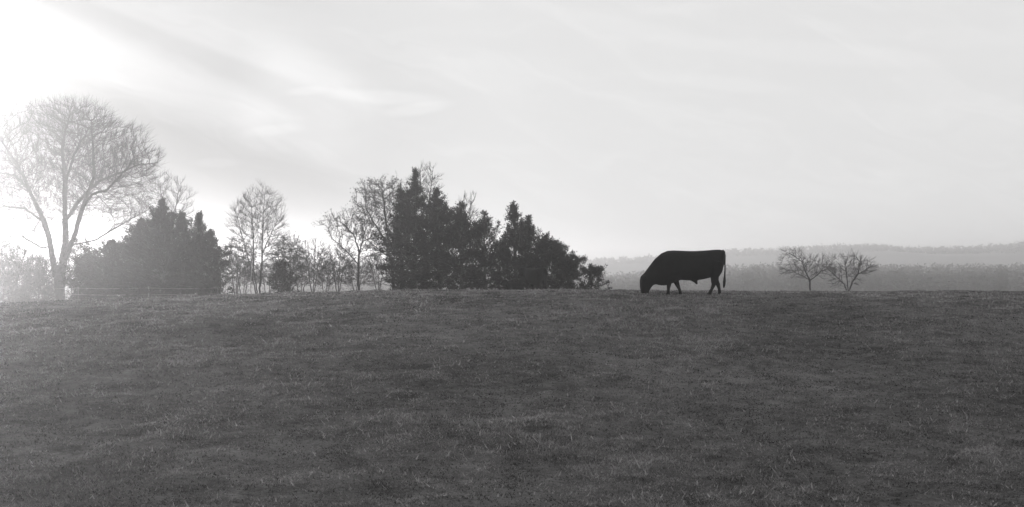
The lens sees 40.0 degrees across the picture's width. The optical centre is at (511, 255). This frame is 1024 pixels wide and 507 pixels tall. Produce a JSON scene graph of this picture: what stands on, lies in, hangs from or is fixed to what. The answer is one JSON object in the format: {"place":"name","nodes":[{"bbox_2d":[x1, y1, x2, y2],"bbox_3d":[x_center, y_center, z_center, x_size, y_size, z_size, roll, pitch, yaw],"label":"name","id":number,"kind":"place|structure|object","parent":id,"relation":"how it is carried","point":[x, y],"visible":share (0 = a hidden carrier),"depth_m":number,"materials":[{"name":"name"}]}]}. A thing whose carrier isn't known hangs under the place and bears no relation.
{"place":"outdoors","nodes":[
{"label":"outdoors","id":0,"kind":"place"},
{"bbox_2d":[0,259,1023,506],"bbox_3d":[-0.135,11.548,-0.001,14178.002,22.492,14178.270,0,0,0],"label":"ground","id":1,"kind":"structure","parent":0,"point":[594,357],"depth_m":22.66,"materials":[{"name":"plant"}]},
{"bbox_2d":[0,229,22,290],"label":"bare bush","id":2,"kind":"object","parent":1,"relation":"on","point":[6,250],"visible":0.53,"depth_m":95.90,"materials":[{"name":"grey plant"}]},
{"bbox_2d":[0,274,23,302],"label":"bare bush","id":3,"kind":"object","parent":1,"relation":"on","point":[5,294],"visible":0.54,"depth_m":88.71,"materials":[{"name":"grey plant"}]},
{"bbox_2d":[0,246,44,290],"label":"bare bush","id":4,"kind":"object","parent":1,"relation":"on","point":[15,270],"visible":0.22,"depth_m":96.76,"materials":[{"name":"grey plant"}]},
{"bbox_2d":[0,230,59,289],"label":"bush","id":5,"kind":"object","parent":1,"relation":"on","point":[25,249],"visible":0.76,"depth_m":93.95,"materials":[{"name":"grey plant"}]},
{"bbox_2d":[6,273,69,301],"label":"bare bush","id":6,"kind":"object","parent":1,"relation":"on","point":[49,293],"visible":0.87,"depth_m":87.74,"materials":[{"name":"grey plant"}]},
{"bbox_2d":[14,248,66,300],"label":"bare bush","id":7,"kind":"object","parent":1,"relation":"on","point":[38,270],"visible":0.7,"depth_m":92.79,"materials":[{"name":"grey plant"}]},
{"bbox_2d":[55,228,94,293],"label":"bare bush","id":8,"kind":"object","parent":1,"relation":"on","point":[77,249],"visible":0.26,"depth_m":98.82,"materials":[{"name":"grey plant"}]},
{"bbox_2d":[58,253,105,298],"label":"cedar tree","id":9,"kind":"object","parent":1,"relation":"on","point":[80,284],"visible":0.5,"depth_m":94.39,"materials":[{"name":"grey plant"}]},
{"bbox_2d":[0,91,166,299],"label":"bare tree","id":10,"kind":"object","parent":1,"relation":"on","point":[64,153],"visible":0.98,"depth_m":96.38,"materials":[{"name":"grey plant"}]},
{"bbox_2d":[70,237,159,298],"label":"cedar tree","id":11,"kind":"object","parent":1,"relation":"on","point":[101,267],"visible":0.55,"depth_m":93.07,"materials":[{"name":"grey plant"}]},
{"bbox_2d":[12,286,217,301],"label":"wire fence","id":12,"kind":"object","parent":1,"relation":"on","point":[78,294],"visible":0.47,"depth_m":88.95,"materials":[{"name":"grey metal"}]},
{"bbox_2d":[99,217,166,297],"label":"cedar tree","id":13,"kind":"object","parent":1,"relation":"on","point":[130,232],"visible":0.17,"depth_m":91.54,"materials":[{"name":"grey plant"}]},
{"bbox_2d":[110,197,199,296],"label":"cedar tree","id":14,"kind":"object","parent":1,"relation":"on","point":[159,226],"visible":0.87,"depth_m":89.40,"materials":[{"name":"grey plant"}]},
{"bbox_2d":[136,170,197,229],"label":"bare tree","id":15,"kind":"object","parent":1,"relation":"on","point":[164,191],"visible":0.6,"depth_m":111.98,"materials":[{"name":"grey plant"}]},
{"bbox_2d":[154,210,221,295],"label":"cedar tree","id":16,"kind":"object","parent":1,"relation":"on","point":[181,218],"visible":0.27,"depth_m":90.57,"materials":[{"name":"grey plant"}]},
{"bbox_2d":[164,210,233,295],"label":"cedar tree","id":17,"kind":"object","parent":1,"relation":"on","point":[200,226],"visible":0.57,"depth_m":88.65,"materials":[{"name":"grey plant"}]},
{"bbox_2d":[187,229,235,295],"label":"cedar tree","id":18,"kind":"object","parent":1,"relation":"on","point":[211,255],"visible":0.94,"depth_m":87.57,"materials":[{"name":"grey plant"}]},
{"bbox_2d":[219,235,258,293],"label":"bare bush","id":19,"kind":"object","parent":1,"relation":"on","point":[237,260],"visible":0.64,"depth_m":91.90,"materials":[{"name":"grey plant"}]},
{"bbox_2d":[224,259,268,293],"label":"bare bush","id":20,"kind":"object","parent":1,"relation":"on","point":[240,284],"visible":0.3,"depth_m":96.91,"materials":[{"name":"grey plant"}]},
{"bbox_2d":[242,239,257,293],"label":"sapling","id":21,"kind":"object","parent":1,"relation":"on","point":[251,252],"visible":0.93,"depth_m":89.98,"materials":[{"name":"grey plant"}]},
{"bbox_2d":[219,181,311,293],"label":"bare tree","id":22,"kind":"object","parent":1,"relation":"on","point":[253,215],"visible":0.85,"depth_m":92.75,"materials":[{"name":"grey plant"}]},
{"bbox_2d":[246,262,291,292],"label":"bare bush","id":23,"kind":"object","parent":1,"relation":"on","point":[270,271],"visible":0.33,"depth_m":95.84,"materials":[{"name":"grey plant"}]},
{"bbox_2d":[265,257,300,292],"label":"cedar tree","id":24,"kind":"object","parent":1,"relation":"on","point":[279,275],"visible":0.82,"depth_m":89.97,"materials":[{"name":"grey plant"}]},
{"bbox_2d":[262,231,310,286],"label":"bare bush","id":25,"kind":"object","parent":1,"relation":"on","point":[288,247],"visible":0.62,"depth_m":92.81,"materials":[{"name":"grey plant"}]},
{"bbox_2d":[286,259,321,291],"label":"bare bush","id":26,"kind":"object","parent":1,"relation":"on","point":[301,277],"visible":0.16,"depth_m":96.87,"materials":[{"name":"grey plant"}]},
{"bbox_2d":[287,238,333,291],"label":"bare bush","id":27,"kind":"object","parent":1,"relation":"on","point":[320,262],"visible":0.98,"depth_m":90.94,"materials":[{"name":"grey plant"}]},
{"bbox_2d":[304,257,346,291],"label":"bare bush","id":28,"kind":"object","parent":1,"relation":"on","point":[320,277],"visible":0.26,"depth_m":95.92,"materials":[{"name":"grey plant"}]},
{"bbox_2d":[316,240,361,291],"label":"bare bush","id":29,"kind":"object","parent":1,"relation":"on","point":[335,262],"visible":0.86,"depth_m":91.89,"materials":[{"name":"grey plant"}]},
{"bbox_2d":[311,203,385,290],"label":"bare tree","id":30,"kind":"object","parent":1,"relation":"on","point":[358,248],"visible":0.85,"depth_m":90.94,"materials":[{"name":"grey plant"}]},
{"bbox_2d":[332,258,377,290],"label":"bare bush","id":31,"kind":"object","parent":1,"relation":"on","point":[361,277],"visible":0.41,"depth_m":96.91,"materials":[{"name":"grey plant"}]},
{"bbox_2d":[359,250,391,289],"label":"bare bush","id":32,"kind":"object","parent":1,"relation":"on","point":[378,259],"visible":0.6,"depth_m":92.84,"materials":[{"name":"grey plant"}]},
{"bbox_2d":[342,170,409,289],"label":"bare tree","id":33,"kind":"object","parent":1,"relation":"on","point":[376,204],"visible":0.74,"depth_m":89.83,"materials":[{"name":"grey plant"}]},
{"bbox_2d":[378,179,424,289],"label":"cedar tree","id":34,"kind":"object","parent":1,"relation":"on","point":[396,211],"visible":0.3,"depth_m":87.82,"materials":[{"name":"black plant"}]},
{"bbox_2d":[367,166,455,289],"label":"cedar tree","id":35,"kind":"object","parent":1,"relation":"on","point":[413,204],"visible":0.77,"depth_m":86.52,"materials":[{"name":"black plant"}]},
{"bbox_2d":[404,159,444,228],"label":"bare tree","id":36,"kind":"object","parent":1,"relation":"on","point":[427,184],"visible":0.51,"depth_m":94.96,"materials":[{"name":"grey plant"}]},
{"bbox_2d":[390,186,489,289],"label":"cedar tree","id":37,"kind":"object","parent":1,"relation":"on","point":[438,229],"visible":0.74,"depth_m":85.56,"materials":[{"name":"black plant"}]},
{"bbox_2d":[417,200,497,289],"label":"cedar tree","id":38,"kind":"object","parent":1,"relation":"on","point":[460,224],"visible":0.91,"depth_m":84.53,"materials":[{"name":"black plant"}]},
{"bbox_2d":[455,191,481,289],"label":"bare tree","id":39,"kind":"object","parent":1,"relation":"on","point":[470,203],"visible":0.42,"depth_m":94.90,"materials":[{"name":"grey plant"}]},
{"bbox_2d":[457,208,506,289],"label":"cedar tree","id":40,"kind":"object","parent":1,"relation":"on","point":[485,226],"visible":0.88,"depth_m":84.73,"materials":[{"name":"black plant"}]},
{"bbox_2d":[488,234,512,289],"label":"cedar tree","id":41,"kind":"object","parent":1,"relation":"on","point":[500,246],"visible":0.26,"depth_m":86.78,"materials":[{"name":"black plant"}]},
{"bbox_2d":[487,200,535,289],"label":"cedar tree","id":42,"kind":"object","parent":1,"relation":"on","point":[513,232],"visible":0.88,"depth_m":83.73,"materials":[{"name":"black plant"}]},
{"bbox_2d":[1,261,1023,301],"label":"woodland","id":43,"kind":"object","parent":1,"relation":"on","point":[937,277],"visible":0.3,"depth_m":335.85,"materials":[{"name":"grey plant"}]},
{"bbox_2d":[501,280,523,289],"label":"calf","id":44,"kind":"object","parent":1,"relation":"on","point":[514,285],"visible":0.66,"depth_m":79.40},
{"bbox_2d":[500,214,549,289],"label":"cedar tree","id":45,"kind":"object","parent":1,"relation":"on","point":[528,235],"visible":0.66,"depth_m":83.69,"materials":[{"name":"black plant"}]},
{"bbox_2d":[519,267,547,289],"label":"cow","id":46,"kind":"object","parent":1,"relation":"on","point":[536,276],"visible":0.96,"depth_m":77.73},
{"bbox_2d":[517,231,576,288],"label":"cedar tree","id":47,"kind":"object","parent":1,"relation":"on","point":[546,237],"visible":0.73,"depth_m":83.55,"materials":[{"name":"black plant"}]},
{"bbox_2d":[519,239,585,288],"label":"cedar tree","id":48,"kind":"object","parent":1,"relation":"on","point":[557,258],"visible":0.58,"depth_m":83.56,"materials":[{"name":"black plant"}]},
{"bbox_2d":[549,251,587,288],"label":"cedar tree","id":49,"kind":"object","parent":1,"relation":"on","point":[570,267],"visible":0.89,"depth_m":82.81,"materials":[{"name":"plant"}]},
{"bbox_2d":[569,263,612,289],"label":"cedar tree","id":50,"kind":"object","parent":1,"relation":"on","point":[592,272],"visible":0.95,"depth_m":81.98,"materials":[{"name":"plant"}]},
{"bbox_2d":[640,250,725,294],"bbox_3d":[5.164,0.527,42.550,2.601,1.397,0.707,0,0,0],"label":"bull","id":51,"kind":"object","parent":1,"relation":"on","point":[668,268],"visible":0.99,"depth_m":42.31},
{"bbox_2d":[776,246,839,289],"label":"orchard tree","id":52,"kind":"object","parent":1,"relation":"on","point":[806,267],"visible":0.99,"depth_m":76.97,"materials":[{"name":"grey plant"}]},
{"bbox_2d":[823,248,879,290],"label":"orchard tree","id":53,"kind":"object","parent":1,"relation":"on","point":[852,265],"visible":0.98,"depth_m":76.96,"materials":[{"name":"grey plant"}]},
{"bbox_2d":[0,0,1023,259],"label":"sky","id":54,"kind":"structure","parent":0,"point":[629,128],"materials":[{"name":"white"}]},
{"bbox_2d":[9,248,1023,286],"bbox_3d":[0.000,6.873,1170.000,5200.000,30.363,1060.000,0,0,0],"label":"hills","id":55,"kind":"structure","parent":0,"point":[993,258],"depth_m":865.77,"materials":[{"name":"grey plant"}]},
{"bbox_2d":[5,240,1023,268],"bbox_3d":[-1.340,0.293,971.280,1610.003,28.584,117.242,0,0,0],"label":"ridge woodland","id":56,"kind":"object","parent":55,"relation":"on","point":[996,248],"visible":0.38,"depth_m":966.60,"materials":[{"name":"grey plant"}]}
]}

